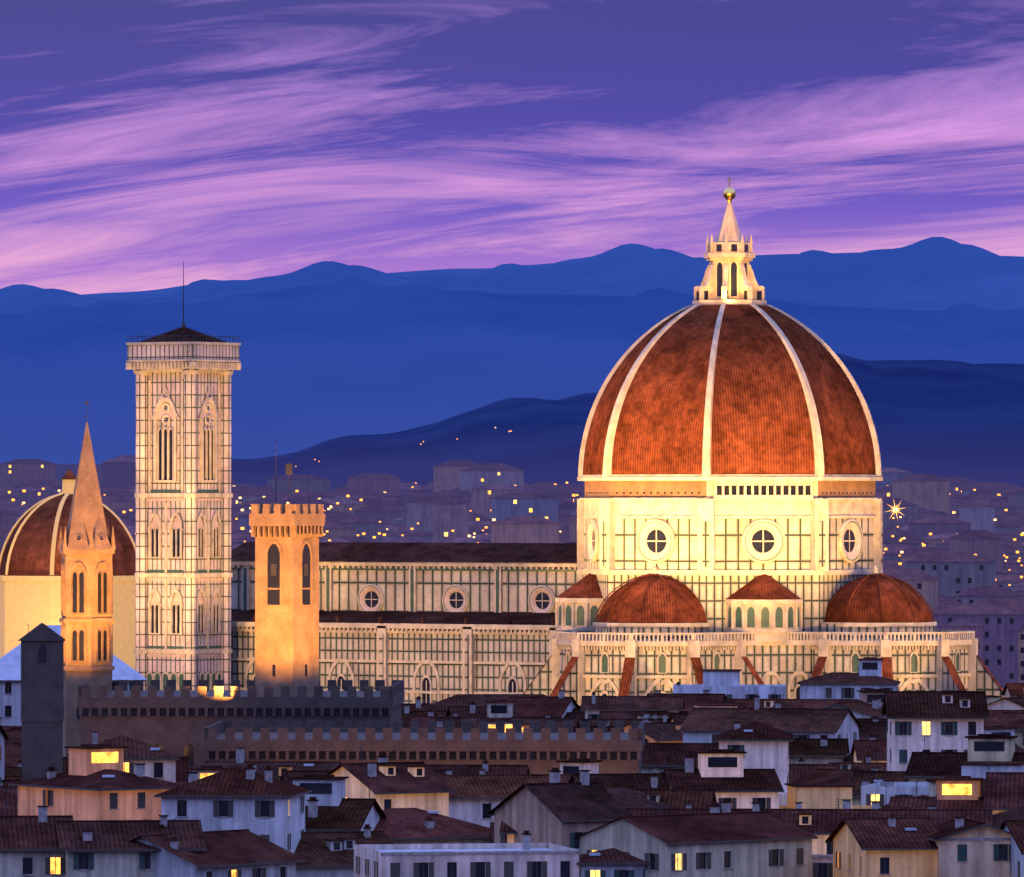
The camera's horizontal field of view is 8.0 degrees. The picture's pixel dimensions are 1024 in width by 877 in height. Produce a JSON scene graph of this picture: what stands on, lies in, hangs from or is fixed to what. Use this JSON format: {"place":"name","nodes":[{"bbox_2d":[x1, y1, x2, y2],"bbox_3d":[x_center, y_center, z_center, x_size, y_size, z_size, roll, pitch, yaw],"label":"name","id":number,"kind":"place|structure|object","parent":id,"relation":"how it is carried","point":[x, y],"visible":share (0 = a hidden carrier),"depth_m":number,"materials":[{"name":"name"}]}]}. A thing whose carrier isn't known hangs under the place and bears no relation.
{"place":"outdoors","nodes":[
{"label":"outdoors","id":0,"kind":"place"},
{"bbox_2d":[56,464,101,480],"bbox_3d":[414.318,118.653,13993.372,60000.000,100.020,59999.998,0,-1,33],"label":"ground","id":1,"kind":"structure","parent":0,"point":[61,470],"depth_m":8979.66,"materials":[{"name":"blue"}]},
{"bbox_2d":[18,623,66,780],"bbox_3d":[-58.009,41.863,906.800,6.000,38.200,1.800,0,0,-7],"label":"tower","id":2,"kind":"structure","parent":1,"relation":"on","point":[42,682],"depth_m":906.17,"materials":[{"name":"grey stone"}]},
{"bbox_2d":[0,469,134,669],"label":"domed chapel","id":3,"kind":"structure","parent":1,"relation":"on","point":[30,575],"depth_m":1693.04,"materials":[{"name":"tile"}]},
{"bbox_2d":[0,625,146,725],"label":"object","id":4,"kind":"object","parent":1,"relation":"on","point":[10,688],"visible":0.04,"depth_m":1153.82,"materials":[{"name":"paint"}]},
{"bbox_2d":[58,401,115,756],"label":"badia tower","id":5,"kind":"structure","parent":1,"relation":"on","point":[86,547],"depth_m":1014.34,"materials":[{"name":"brown stone"}]},
{"bbox_2d":[126,261,240,690],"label":"campanile","id":6,"kind":"structure","parent":1,"relation":"on","point":[183,496],"depth_m":1369.09,"materials":[{"name":"stone"}]},
{"bbox_2d":[77,680,644,773],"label":"crenellated building","id":7,"kind":"structure","parent":1,"relation":"on","point":[200,725],"depth_m":988.08,"materials":[{"name":"stone"}]},
{"bbox_2d":[0,657,1023,876],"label":"houses","id":8,"kind":"structure","parent":1,"relation":"on","point":[867,769],"depth_m":818.96,"materials":[{"name":"paint"}]},
{"bbox_2d":[0,455,1023,688],"bbox_3d":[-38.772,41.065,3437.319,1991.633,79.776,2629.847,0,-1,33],"label":"distant city","id":9,"kind":"object","parent":1,"relation":"on","point":[951,577],"visible":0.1,"depth_m":3141.26,"materials":[{"name":"paint"}]},
{"bbox_2d":[8,427,1023,585],"bbox_3d":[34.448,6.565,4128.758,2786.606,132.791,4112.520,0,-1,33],"label":"city lights","id":10,"kind":"object","parent":1,"relation":"on","point":[1014,539],"visible":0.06,"depth_m":2859.83},
{"bbox_2d":[231,176,1004,704],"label":"cathedral","id":11,"kind":"structure","parent":1,"relation":"on","point":[729,510],"depth_m":1325.71,"materials":[{"name":"stone"}]},
{"bbox_2d":[249,464,324,695],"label":"crenellated tower","id":12,"kind":"structure","parent":0,"point":[287,536],"depth_m":1006.79,"materials":[{"name":"stone"}]},
{"bbox_2d":[0,277,1023,463],"bbox_3d":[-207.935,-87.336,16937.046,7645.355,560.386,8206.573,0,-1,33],"label":"mountain range","id":13,"kind":"structure","parent":0,"point":[340,358],"depth_m":15636.93,"materials":[{"name":"blue"}]},
{"bbox_2d":[0,237,1023,314],"bbox_3d":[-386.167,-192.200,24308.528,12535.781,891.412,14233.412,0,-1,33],"label":"mountain range","id":14,"kind":"structure","parent":0,"point":[936,274],"depth_m":22617.20,"materials":[{"name":"blue"}]},
{"bbox_2d":[0,0,1023,294],"label":"sky","id":15,"kind":"structure","parent":0,"point":[140,139],"materials":[{"name":"purple"}]},
{"bbox_2d":[231,354,1023,489],"bbox_3d":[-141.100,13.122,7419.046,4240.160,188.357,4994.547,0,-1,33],"label":"hill","id":16,"kind":"structure","parent":0,"point":[942,418],"depth_m":6185.02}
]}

